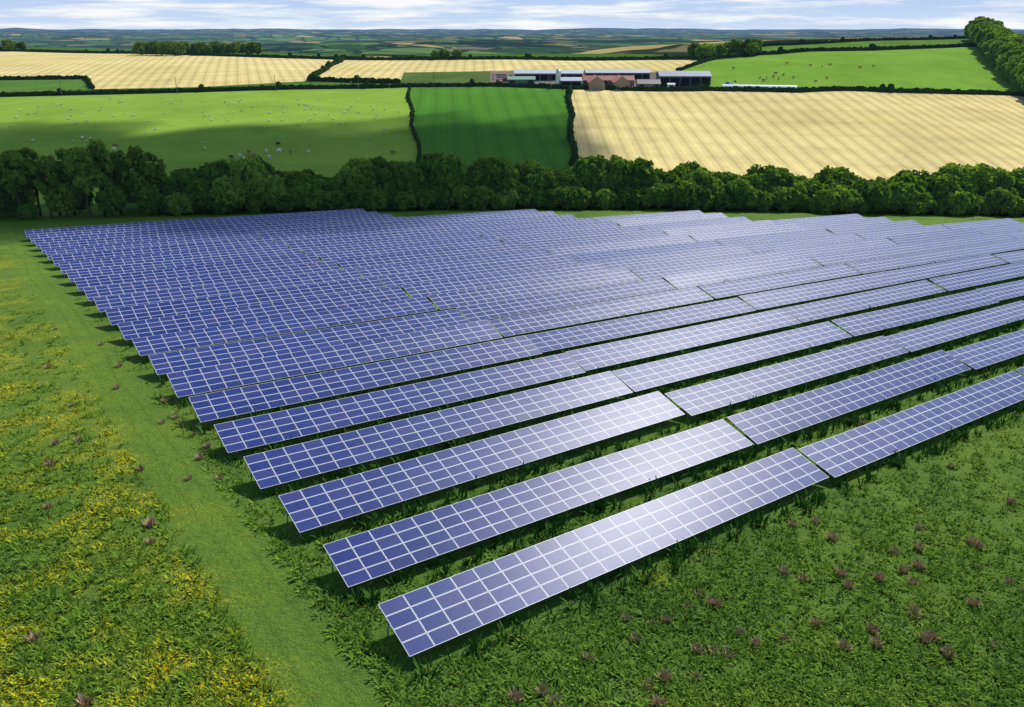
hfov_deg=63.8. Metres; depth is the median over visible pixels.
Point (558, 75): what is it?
farm feed silo
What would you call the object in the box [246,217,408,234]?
solar table
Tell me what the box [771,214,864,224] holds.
solar table
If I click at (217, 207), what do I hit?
shrub
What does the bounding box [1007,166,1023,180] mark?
belt tree
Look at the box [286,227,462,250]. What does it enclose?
solar table
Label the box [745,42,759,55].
wood tree
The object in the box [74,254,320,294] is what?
solar table
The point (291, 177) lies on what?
belt tree
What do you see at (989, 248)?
solar table
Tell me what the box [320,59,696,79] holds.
field stubble
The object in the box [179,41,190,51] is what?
wood tree
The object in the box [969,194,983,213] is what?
belt tree
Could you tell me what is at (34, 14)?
sky
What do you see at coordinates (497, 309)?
solar table
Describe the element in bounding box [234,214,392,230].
solar table
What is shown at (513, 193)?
shrub
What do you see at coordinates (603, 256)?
solar table
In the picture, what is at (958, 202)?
shrub
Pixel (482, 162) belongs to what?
belt tree
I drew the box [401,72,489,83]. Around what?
farm field grass
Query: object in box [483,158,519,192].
belt tree
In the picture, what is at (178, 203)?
shrub
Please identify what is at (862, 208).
shrub
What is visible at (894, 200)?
belt tree
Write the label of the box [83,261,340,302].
solar table
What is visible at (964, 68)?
green field
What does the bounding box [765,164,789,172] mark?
belt tree
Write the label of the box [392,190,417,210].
shrub
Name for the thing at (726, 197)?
shrub
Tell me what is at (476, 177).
belt tree
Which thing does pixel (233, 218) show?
solar table
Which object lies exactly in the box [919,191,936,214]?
shrub
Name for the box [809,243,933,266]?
solar table
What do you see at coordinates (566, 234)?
solar table
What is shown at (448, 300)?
solar table
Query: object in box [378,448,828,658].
solar table
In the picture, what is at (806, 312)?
solar table
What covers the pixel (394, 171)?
belt tree
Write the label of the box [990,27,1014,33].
shelterbelt tree
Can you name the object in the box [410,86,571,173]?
field grass strip
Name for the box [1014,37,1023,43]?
shelterbelt tree
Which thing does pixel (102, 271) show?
solar table
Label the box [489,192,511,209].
shrub
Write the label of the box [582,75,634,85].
farm steading link
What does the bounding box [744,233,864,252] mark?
solar table
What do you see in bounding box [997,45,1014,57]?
shelterbelt tree
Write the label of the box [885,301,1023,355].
solar table
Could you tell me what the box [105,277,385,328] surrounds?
solar table
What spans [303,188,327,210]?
shrub
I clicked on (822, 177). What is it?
belt tree
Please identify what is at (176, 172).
belt tree
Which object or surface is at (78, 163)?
belt tree
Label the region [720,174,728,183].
belt tree
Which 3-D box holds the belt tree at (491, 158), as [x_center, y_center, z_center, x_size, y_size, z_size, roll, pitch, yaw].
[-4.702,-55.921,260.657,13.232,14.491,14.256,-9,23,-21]
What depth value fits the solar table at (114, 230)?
184.86 m
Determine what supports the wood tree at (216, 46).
on the ground at (284, 626)
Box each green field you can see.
[681,47,1023,91]
[762,39,971,51]
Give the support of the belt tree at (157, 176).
on the ground at (284, 626)
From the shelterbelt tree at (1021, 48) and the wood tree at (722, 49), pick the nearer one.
the shelterbelt tree at (1021, 48)
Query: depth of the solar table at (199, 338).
107.95 m
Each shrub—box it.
[17,202,40,219]
[157,190,176,213]
[163,192,197,215]
[205,193,233,214]
[244,193,266,212]
[275,190,299,212]
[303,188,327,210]
[317,190,337,210]
[332,186,361,209]
[357,188,375,210]
[367,187,389,210]
[382,188,401,209]
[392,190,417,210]
[413,188,432,209]
[448,185,469,209]
[466,189,485,209]
[470,184,494,209]
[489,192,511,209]
[502,187,518,208]
[516,184,537,207]
[530,189,543,207]
[541,189,563,208]
[556,186,570,208]
[565,186,591,209]
[587,188,597,208]
[591,188,617,209]
[609,194,622,208]
[616,187,643,208]
[637,186,653,207]
[685,185,713,210]
[709,191,722,210]
[718,191,736,210]
[756,190,776,211]
[770,186,794,211]
[776,187,802,210]
[793,194,809,210]
[807,197,821,212]
[813,188,842,213]
[844,188,863,212]
[853,196,868,213]
[904,198,926,214]
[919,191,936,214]
[931,197,950,214]
[944,189,971,215]
[960,191,978,214]
[966,202,980,214]
[978,200,994,214]
[1007,196,1023,215]
[1015,198,1023,215]
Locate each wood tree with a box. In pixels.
[1,39,14,50]
[16,42,25,48]
[133,41,145,54]
[145,41,155,54]
[154,42,165,54]
[162,41,173,54]
[172,42,185,55]
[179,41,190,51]
[194,42,205,53]
[202,45,212,52]
[212,42,225,53]
[220,42,230,53]
[226,42,239,53]
[235,41,241,53]
[240,43,247,52]
[246,42,258,54]
[255,42,262,53]
[431,50,439,58]
[439,49,446,56]
[451,49,461,56]
[687,42,699,55]
[694,46,705,57]
[704,44,715,55]
[712,46,718,56]
[715,44,727,58]
[728,39,742,53]
[736,44,744,52]
[741,38,752,47]
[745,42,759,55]
[752,38,762,53]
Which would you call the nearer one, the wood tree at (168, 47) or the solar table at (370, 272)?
the solar table at (370, 272)
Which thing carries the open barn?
on the ground at (284, 626)
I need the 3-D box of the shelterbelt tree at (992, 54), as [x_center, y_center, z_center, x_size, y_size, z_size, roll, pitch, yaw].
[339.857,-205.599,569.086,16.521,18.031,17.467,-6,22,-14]
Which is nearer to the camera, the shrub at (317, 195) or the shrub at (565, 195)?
the shrub at (317, 195)
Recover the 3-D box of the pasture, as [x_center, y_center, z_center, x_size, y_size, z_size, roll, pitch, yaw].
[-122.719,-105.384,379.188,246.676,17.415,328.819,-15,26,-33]
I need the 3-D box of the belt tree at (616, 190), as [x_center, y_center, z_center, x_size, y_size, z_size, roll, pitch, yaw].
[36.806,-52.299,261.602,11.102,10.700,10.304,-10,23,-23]
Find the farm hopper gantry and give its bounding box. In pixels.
[493,73,509,78]
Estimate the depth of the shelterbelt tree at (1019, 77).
481.74 m
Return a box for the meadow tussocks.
[0,283,1023,706]
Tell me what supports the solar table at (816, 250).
on the ground at (284, 626)
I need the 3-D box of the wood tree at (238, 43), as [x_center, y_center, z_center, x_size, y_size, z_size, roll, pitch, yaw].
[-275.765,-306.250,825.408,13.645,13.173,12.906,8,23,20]
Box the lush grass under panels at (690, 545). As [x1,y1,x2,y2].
[104,243,1023,677]
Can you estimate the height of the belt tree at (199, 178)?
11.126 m
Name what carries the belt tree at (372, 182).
on the ground at (284, 626)
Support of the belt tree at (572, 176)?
on the ground at (284, 626)
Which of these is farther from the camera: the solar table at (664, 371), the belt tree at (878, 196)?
the belt tree at (878, 196)
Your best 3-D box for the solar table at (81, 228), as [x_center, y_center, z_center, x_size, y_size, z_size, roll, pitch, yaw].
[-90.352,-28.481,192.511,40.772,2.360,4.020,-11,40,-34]
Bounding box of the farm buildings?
[490,70,701,87]
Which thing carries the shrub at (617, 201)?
on the ground at (284, 626)
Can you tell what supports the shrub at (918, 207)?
on the ground at (284, 626)
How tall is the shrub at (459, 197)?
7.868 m
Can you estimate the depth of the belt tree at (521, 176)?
256.88 m
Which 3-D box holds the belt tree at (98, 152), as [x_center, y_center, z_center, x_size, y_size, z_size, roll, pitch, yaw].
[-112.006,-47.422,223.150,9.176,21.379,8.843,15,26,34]
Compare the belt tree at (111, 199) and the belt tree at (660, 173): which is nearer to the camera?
the belt tree at (111, 199)
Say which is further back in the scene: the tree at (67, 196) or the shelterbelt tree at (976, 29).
the shelterbelt tree at (976, 29)
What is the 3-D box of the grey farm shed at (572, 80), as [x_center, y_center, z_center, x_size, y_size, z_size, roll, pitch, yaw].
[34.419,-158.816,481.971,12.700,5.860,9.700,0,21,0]
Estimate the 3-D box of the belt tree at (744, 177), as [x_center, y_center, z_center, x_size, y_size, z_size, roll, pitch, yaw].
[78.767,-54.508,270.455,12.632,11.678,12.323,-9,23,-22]
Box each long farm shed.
[514,70,582,79]
[584,69,650,78]
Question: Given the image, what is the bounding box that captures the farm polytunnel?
[722,84,796,87]
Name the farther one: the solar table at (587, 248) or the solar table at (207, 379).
the solar table at (587, 248)
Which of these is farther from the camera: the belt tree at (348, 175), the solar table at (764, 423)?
the belt tree at (348, 175)
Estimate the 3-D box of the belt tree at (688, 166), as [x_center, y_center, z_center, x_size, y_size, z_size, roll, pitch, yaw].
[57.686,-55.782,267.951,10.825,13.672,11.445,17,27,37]
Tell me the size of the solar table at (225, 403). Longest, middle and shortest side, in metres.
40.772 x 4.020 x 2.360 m
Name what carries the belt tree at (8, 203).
on the ground at (284, 626)
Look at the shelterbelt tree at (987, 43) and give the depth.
596.49 m
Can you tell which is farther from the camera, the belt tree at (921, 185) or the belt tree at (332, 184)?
the belt tree at (921, 185)
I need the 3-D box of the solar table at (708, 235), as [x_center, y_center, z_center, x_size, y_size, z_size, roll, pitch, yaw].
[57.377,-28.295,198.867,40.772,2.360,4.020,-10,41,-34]
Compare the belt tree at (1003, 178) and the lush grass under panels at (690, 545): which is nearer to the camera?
the lush grass under panels at (690, 545)
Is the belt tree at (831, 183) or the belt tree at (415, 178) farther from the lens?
the belt tree at (831, 183)
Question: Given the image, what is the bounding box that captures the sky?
[0,0,1023,29]
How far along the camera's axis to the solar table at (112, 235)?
178.38 m
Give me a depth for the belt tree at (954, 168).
277.51 m
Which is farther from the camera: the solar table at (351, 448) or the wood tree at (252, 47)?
the wood tree at (252, 47)
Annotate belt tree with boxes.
[0,152,28,218]
[0,156,6,186]
[0,187,28,216]
[1,149,30,203]
[20,147,45,216]
[29,158,60,217]
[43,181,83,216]
[44,155,67,215]
[53,148,76,214]
[62,146,101,217]
[75,188,93,211]
[86,138,113,216]
[93,185,127,216]
[108,149,127,213]
[118,145,150,215]
[122,181,134,203]
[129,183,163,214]
[144,151,167,212]
[159,176,179,193]
[167,169,200,192]
[169,167,197,179]
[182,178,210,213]
[190,175,211,211]
[197,159,229,208]
[208,175,249,213]
[225,154,270,204]
[237,155,274,174]
[253,174,288,211]
[271,170,281,175]
[277,171,286,178]
[282,170,316,207]
[286,181,316,210]
[301,168,321,178]
[316,178,326,190]
[323,176,346,207]
[335,164,370,190]
[339,157,380,175]
[366,156,388,171]
[366,167,393,188]
[376,160,409,191]
[395,160,418,167]
[401,165,425,192]
[418,151,443,173]
[430,152,468,192]
[463,178,475,188]
[466,155,492,172]
[466,168,486,185]
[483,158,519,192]
[489,155,511,163]
[513,159,543,183]
[518,168,523,181]
[524,165,554,190]
[539,174,558,190]
[551,169,562,177]
[553,176,570,188]
[559,170,583,187]
[565,165,580,173]
[573,153,609,190]
[591,169,616,189]
[606,154,632,191]
[613,176,639,193]
[622,157,656,190]
[643,181,670,208]
[647,176,663,186]
[654,168,666,182]
[663,168,674,183]
[664,168,686,184]
[664,183,679,208]
[668,177,699,209]
[674,160,698,173]
[686,167,721,191]
[692,164,710,173]
[711,171,722,182]
[716,183,724,191]
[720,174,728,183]
[722,171,740,180]
[724,180,750,210]
[728,177,755,208]
[739,171,760,184]
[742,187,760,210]
[745,174,767,191]
[746,164,778,185]
[763,168,794,207]
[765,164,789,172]
[765,185,775,207]
[782,181,807,209]
[795,174,806,184]
[803,178,818,186]
[804,185,816,198]
[810,180,830,193]
[813,165,851,187]
[823,179,843,188]
[826,167,859,182]
[832,185,854,212]
[845,178,876,196]
[862,183,891,213]
[869,176,890,185]
[884,188,901,213]
[887,169,919,179]
[889,181,920,213]
[890,172,928,211]
[912,169,929,180]
[925,173,962,199]
[932,161,969,181]
[958,177,973,193]
[963,169,978,192]
[964,163,996,194]
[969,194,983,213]
[984,186,1019,215]
[989,166,1014,188]
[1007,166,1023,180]
[1007,187,1023,198]
[1011,176,1023,198]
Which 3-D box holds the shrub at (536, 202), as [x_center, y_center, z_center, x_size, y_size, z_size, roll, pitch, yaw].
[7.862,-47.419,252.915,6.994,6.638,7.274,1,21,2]
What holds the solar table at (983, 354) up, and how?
on the ground at (284, 626)
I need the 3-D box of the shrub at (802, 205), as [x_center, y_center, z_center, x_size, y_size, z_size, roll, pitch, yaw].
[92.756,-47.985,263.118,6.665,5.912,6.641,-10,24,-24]
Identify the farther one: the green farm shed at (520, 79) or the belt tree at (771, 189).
the green farm shed at (520, 79)
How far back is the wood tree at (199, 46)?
782.95 m
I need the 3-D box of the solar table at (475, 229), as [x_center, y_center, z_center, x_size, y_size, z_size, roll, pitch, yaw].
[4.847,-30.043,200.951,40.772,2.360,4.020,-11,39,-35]
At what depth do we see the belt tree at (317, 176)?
247.19 m
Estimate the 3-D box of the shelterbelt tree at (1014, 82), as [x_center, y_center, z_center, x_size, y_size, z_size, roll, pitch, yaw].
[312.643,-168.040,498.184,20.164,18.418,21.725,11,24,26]
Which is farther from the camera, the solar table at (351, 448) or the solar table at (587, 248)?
the solar table at (587, 248)
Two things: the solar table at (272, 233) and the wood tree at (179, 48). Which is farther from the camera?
the wood tree at (179, 48)
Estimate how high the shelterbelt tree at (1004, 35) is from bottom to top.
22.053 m
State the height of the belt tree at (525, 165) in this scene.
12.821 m
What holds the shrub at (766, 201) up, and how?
on the ground at (284, 626)
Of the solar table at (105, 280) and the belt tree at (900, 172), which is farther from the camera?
the belt tree at (900, 172)
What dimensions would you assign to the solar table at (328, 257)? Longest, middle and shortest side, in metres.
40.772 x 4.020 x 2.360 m
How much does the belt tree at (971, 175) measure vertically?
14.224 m
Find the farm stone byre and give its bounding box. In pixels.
[636,79,660,86]
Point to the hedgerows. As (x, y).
(397, 83)
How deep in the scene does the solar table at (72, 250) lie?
165.61 m
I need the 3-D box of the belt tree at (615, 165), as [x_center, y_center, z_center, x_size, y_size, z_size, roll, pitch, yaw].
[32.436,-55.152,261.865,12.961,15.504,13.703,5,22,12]
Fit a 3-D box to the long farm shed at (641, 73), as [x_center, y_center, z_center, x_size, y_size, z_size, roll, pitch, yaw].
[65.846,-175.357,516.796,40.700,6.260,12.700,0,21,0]
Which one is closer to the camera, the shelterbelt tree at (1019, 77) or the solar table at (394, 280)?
the solar table at (394, 280)
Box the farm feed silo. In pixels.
[556,68,560,83]
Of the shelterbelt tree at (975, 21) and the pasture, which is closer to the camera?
the pasture
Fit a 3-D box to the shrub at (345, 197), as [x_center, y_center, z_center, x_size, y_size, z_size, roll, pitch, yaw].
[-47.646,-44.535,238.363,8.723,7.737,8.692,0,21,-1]
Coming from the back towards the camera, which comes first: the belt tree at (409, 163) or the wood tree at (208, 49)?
the wood tree at (208, 49)
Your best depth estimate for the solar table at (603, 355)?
106.00 m
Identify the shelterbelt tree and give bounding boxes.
[968,21,985,42]
[968,30,975,43]
[970,18,988,27]
[971,23,988,42]
[973,27,999,46]
[975,23,999,35]
[979,32,1001,55]
[981,39,991,52]
[985,36,999,51]
[987,37,1017,60]
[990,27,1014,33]
[990,46,998,64]
[991,33,1013,41]
[993,30,1011,34]
[995,41,1021,65]
[995,53,1007,74]
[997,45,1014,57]
[999,33,1023,38]
[1000,49,1023,72]
[1002,53,1023,71]
[1003,56,1021,81]
[1004,45,1023,54]
[1010,63,1021,85]
[1010,63,1023,82]
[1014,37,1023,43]
[1016,72,1023,90]
[1017,66,1023,85]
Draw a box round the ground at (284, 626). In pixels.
[0,28,1023,706]
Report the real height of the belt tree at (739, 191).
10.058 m
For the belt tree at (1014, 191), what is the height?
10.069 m
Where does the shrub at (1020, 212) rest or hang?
on the ground at (284, 626)
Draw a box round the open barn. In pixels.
[656,71,711,85]
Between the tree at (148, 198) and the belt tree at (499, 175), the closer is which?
the tree at (148, 198)
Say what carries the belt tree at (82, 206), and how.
on the ground at (284, 626)
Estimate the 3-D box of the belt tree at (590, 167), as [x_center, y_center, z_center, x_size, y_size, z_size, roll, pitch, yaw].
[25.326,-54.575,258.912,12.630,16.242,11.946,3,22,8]
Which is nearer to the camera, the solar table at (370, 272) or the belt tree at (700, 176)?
the solar table at (370, 272)
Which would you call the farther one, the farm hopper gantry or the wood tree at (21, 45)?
the wood tree at (21, 45)
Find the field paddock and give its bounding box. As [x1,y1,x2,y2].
[0,79,93,91]
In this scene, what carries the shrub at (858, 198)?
on the ground at (284, 626)
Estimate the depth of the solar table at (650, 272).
154.42 m
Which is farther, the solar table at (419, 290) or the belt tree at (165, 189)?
the belt tree at (165, 189)
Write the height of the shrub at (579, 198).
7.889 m
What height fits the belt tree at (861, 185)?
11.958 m
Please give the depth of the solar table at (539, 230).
193.39 m
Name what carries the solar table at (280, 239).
on the ground at (284, 626)
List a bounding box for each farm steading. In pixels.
[586,75,604,89]
[611,75,629,89]
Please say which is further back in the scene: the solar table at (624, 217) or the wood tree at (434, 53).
the wood tree at (434, 53)
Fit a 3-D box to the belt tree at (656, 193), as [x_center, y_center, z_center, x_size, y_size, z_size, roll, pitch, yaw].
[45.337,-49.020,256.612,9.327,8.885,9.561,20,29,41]
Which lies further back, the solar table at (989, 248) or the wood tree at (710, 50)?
the wood tree at (710, 50)
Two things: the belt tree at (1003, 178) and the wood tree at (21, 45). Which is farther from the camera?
the wood tree at (21, 45)
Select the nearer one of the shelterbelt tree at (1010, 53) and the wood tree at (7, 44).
the shelterbelt tree at (1010, 53)
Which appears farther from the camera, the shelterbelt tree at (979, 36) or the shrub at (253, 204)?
the shelterbelt tree at (979, 36)
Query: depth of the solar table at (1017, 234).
210.96 m
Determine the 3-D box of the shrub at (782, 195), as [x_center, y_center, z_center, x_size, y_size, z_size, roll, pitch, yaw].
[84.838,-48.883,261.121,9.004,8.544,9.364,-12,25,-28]
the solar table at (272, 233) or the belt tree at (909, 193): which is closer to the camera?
the solar table at (272, 233)
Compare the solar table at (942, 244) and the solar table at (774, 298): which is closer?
the solar table at (774, 298)
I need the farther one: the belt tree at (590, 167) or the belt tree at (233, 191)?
the belt tree at (590, 167)
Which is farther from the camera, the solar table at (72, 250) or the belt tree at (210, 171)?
the belt tree at (210, 171)
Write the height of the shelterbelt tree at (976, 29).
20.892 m
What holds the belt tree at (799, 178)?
on the ground at (284, 626)
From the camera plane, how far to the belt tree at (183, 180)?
230.33 m
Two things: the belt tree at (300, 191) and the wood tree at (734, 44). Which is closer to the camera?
the belt tree at (300, 191)
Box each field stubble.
[0,51,332,88]
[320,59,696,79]
[571,90,1023,179]
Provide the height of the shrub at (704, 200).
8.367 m
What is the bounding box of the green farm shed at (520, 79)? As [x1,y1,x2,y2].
[507,76,535,83]
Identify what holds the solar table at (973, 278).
on the ground at (284, 626)
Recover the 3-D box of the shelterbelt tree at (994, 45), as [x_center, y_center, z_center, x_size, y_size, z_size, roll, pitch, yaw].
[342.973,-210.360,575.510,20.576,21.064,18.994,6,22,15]
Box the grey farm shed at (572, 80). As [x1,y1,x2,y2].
[560,77,581,84]
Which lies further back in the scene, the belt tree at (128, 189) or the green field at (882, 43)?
the green field at (882, 43)
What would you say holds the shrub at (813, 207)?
on the ground at (284, 626)
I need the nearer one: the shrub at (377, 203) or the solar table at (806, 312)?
the solar table at (806, 312)
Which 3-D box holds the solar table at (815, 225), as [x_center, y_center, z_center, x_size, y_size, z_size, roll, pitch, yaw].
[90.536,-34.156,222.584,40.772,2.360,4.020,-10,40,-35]
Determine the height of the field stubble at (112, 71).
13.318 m
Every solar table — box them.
[24,217,213,239]
[29,221,224,244]
[34,224,234,248]
[39,228,247,256]
[45,233,259,261]
[51,237,273,269]
[58,242,288,276]
[66,248,303,284]
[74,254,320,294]
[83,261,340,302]
[94,269,362,315]
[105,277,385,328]
[117,286,409,343]
[132,297,437,357]
[148,309,469,378]
[167,320,502,400]
[188,335,541,424]
[214,208,365,223]
[214,353,584,456]
[224,211,378,227]
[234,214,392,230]
[243,371,632,492]
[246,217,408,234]
[258,220,426,239]
[272,224,442,244]
[279,391,684,536]
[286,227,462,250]
[301,232,480,256]
[318,237,501,263]
[323,419,753,589]
[336,242,527,270]
[356,249,551,277]
[377,254,579,286]
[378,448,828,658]
[401,261,608,298]
[407,209,537,220]
[423,211,556,225]
[427,268,640,310]
[440,214,576,229]
[456,277,675,322]
[458,218,595,234]
[477,221,619,239]
[489,287,712,336]
[498,225,642,242]
[520,230,666,249]
[525,298,755,352]
[545,234,696,255]
[566,308,801,370]
[570,240,723,262]
[592,210,703,225]
[599,244,754,269]
[612,321,851,395]
[614,213,728,226]
[630,251,787,279]
[637,216,750,230]
[661,220,776,235]
[662,256,821,289]
[665,336,908,419]
[687,224,806,241]
[698,264,860,300]
[714,228,834,245]
[727,350,969,447]
[739,271,903,309]
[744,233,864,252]
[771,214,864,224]
[775,238,898,258]
[782,280,945,325]
[798,217,892,229]
[798,371,1023,481]
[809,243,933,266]
[825,220,922,234]
[831,289,998,337]
[847,248,970,273]
[855,224,948,239]
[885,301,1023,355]
[886,227,983,244]
[886,254,1006,282]
[919,232,1017,250]
[930,262,1023,293]
[942,218,1019,228]
[946,329,1023,371]
[955,239,1023,256]
[973,223,1023,233]
[976,280,1023,300]
[993,250,1023,264]
[1004,230,1023,238]
[1016,367,1023,374]
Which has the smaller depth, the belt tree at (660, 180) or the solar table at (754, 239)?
the solar table at (754, 239)
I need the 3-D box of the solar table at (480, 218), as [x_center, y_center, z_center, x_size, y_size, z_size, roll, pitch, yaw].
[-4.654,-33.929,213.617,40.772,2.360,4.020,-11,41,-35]
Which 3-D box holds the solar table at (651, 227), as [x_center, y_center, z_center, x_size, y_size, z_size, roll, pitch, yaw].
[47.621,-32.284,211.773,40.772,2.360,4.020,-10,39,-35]
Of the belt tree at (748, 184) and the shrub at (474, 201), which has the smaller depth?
the shrub at (474, 201)
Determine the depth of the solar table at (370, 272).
150.30 m
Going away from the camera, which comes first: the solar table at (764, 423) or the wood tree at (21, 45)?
the solar table at (764, 423)
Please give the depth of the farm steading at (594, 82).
468.82 m
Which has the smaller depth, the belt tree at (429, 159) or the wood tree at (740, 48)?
the belt tree at (429, 159)
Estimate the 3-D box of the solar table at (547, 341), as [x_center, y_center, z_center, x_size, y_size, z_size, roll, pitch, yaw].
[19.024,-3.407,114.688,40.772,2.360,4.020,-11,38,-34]
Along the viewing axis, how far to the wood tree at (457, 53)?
676.37 m
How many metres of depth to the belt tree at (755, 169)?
267.45 m
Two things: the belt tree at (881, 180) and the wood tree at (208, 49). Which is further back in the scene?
the wood tree at (208, 49)
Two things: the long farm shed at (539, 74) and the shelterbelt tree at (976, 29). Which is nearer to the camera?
the long farm shed at (539, 74)
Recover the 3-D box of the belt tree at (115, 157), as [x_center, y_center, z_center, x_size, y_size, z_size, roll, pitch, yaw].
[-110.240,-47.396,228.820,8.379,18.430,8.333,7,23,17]
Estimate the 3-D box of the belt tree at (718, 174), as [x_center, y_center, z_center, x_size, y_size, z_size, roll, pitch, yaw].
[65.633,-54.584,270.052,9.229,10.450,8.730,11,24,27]
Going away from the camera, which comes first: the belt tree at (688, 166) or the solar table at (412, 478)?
the solar table at (412, 478)
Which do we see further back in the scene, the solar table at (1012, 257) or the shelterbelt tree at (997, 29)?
the shelterbelt tree at (997, 29)
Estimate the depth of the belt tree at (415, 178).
243.54 m
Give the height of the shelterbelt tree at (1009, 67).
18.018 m
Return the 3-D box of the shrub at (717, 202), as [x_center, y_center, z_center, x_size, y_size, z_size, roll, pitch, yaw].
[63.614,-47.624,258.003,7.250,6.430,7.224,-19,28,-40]
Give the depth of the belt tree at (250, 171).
231.29 m
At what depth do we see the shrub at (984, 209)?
272.02 m
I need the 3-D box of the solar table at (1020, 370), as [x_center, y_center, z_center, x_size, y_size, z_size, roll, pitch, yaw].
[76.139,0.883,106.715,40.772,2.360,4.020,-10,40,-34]
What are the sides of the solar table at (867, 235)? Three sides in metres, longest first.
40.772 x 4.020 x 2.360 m
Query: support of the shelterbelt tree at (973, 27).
on the ground at (284, 626)
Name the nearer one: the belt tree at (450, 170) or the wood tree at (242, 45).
the belt tree at (450, 170)
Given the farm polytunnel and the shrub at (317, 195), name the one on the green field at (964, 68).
the farm polytunnel
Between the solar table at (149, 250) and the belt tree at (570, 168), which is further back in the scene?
the belt tree at (570, 168)
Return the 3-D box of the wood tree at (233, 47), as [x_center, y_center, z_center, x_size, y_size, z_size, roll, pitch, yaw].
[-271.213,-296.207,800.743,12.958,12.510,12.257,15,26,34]
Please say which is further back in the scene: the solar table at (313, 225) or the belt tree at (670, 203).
the belt tree at (670, 203)
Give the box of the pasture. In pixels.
[0,87,416,204]
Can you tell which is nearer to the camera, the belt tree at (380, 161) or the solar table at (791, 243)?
the solar table at (791, 243)
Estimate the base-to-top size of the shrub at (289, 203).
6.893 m
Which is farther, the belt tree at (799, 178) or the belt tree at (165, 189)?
the belt tree at (799, 178)
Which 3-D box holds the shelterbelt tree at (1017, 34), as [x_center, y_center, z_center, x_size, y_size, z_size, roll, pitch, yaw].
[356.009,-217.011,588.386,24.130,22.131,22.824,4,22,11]
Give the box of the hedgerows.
[0,34,1023,166]
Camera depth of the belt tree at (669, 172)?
265.82 m
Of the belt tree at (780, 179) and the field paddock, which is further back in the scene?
the field paddock
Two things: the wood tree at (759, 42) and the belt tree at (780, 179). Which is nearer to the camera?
the belt tree at (780, 179)
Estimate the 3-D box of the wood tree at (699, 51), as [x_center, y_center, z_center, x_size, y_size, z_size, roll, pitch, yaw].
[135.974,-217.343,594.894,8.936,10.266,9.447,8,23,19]
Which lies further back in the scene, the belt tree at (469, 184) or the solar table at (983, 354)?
the belt tree at (469, 184)
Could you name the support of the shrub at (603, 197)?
on the ground at (284, 626)
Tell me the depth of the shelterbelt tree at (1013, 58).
516.15 m
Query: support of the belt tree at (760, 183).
on the ground at (284, 626)
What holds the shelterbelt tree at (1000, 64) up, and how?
on the green field at (964, 68)
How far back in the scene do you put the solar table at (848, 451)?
80.14 m
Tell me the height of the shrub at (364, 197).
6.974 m
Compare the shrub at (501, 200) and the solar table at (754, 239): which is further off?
the shrub at (501, 200)
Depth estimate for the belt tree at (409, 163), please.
250.86 m
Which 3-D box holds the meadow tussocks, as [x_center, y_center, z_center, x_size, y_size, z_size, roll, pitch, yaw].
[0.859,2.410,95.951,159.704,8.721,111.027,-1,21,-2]
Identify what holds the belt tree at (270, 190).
on the ground at (284, 626)
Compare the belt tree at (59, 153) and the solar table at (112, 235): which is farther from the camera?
the belt tree at (59, 153)
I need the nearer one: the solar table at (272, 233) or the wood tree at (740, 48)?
the solar table at (272, 233)
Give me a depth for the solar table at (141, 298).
127.04 m
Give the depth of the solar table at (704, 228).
203.99 m
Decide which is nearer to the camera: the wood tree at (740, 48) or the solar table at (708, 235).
the solar table at (708, 235)
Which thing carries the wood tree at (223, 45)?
on the ground at (284, 626)
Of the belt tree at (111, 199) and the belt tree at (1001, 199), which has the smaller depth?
the belt tree at (111, 199)
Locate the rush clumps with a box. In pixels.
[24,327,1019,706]
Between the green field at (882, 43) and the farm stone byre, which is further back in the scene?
the green field at (882, 43)
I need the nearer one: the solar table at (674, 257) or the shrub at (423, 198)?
the solar table at (674, 257)
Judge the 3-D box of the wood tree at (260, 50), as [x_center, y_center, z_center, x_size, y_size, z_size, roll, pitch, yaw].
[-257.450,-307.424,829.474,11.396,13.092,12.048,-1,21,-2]
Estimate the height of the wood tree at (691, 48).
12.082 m
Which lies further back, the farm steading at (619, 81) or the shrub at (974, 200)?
the farm steading at (619, 81)
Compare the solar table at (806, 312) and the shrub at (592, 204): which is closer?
the solar table at (806, 312)
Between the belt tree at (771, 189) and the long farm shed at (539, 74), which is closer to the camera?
the belt tree at (771, 189)
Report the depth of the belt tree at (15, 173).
215.10 m
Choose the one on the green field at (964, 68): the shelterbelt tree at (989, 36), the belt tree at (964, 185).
the shelterbelt tree at (989, 36)
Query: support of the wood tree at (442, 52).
on the ground at (284, 626)
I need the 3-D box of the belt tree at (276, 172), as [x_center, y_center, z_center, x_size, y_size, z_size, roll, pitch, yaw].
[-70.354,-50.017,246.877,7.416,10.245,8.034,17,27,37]
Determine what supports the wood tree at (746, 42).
on the ground at (284, 626)
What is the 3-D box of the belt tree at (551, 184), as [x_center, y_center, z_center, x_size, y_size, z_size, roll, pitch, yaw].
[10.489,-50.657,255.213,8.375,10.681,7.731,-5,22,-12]
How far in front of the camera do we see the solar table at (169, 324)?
114.34 m
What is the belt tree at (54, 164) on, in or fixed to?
on the ground at (284, 626)
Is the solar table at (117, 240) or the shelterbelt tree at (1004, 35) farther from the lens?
the shelterbelt tree at (1004, 35)
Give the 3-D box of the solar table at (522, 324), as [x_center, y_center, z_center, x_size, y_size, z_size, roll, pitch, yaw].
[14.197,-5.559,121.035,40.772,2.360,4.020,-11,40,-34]
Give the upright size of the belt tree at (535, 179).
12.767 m
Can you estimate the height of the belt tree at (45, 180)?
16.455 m
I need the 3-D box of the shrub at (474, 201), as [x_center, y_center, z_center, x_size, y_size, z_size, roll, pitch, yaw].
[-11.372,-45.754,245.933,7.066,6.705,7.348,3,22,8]

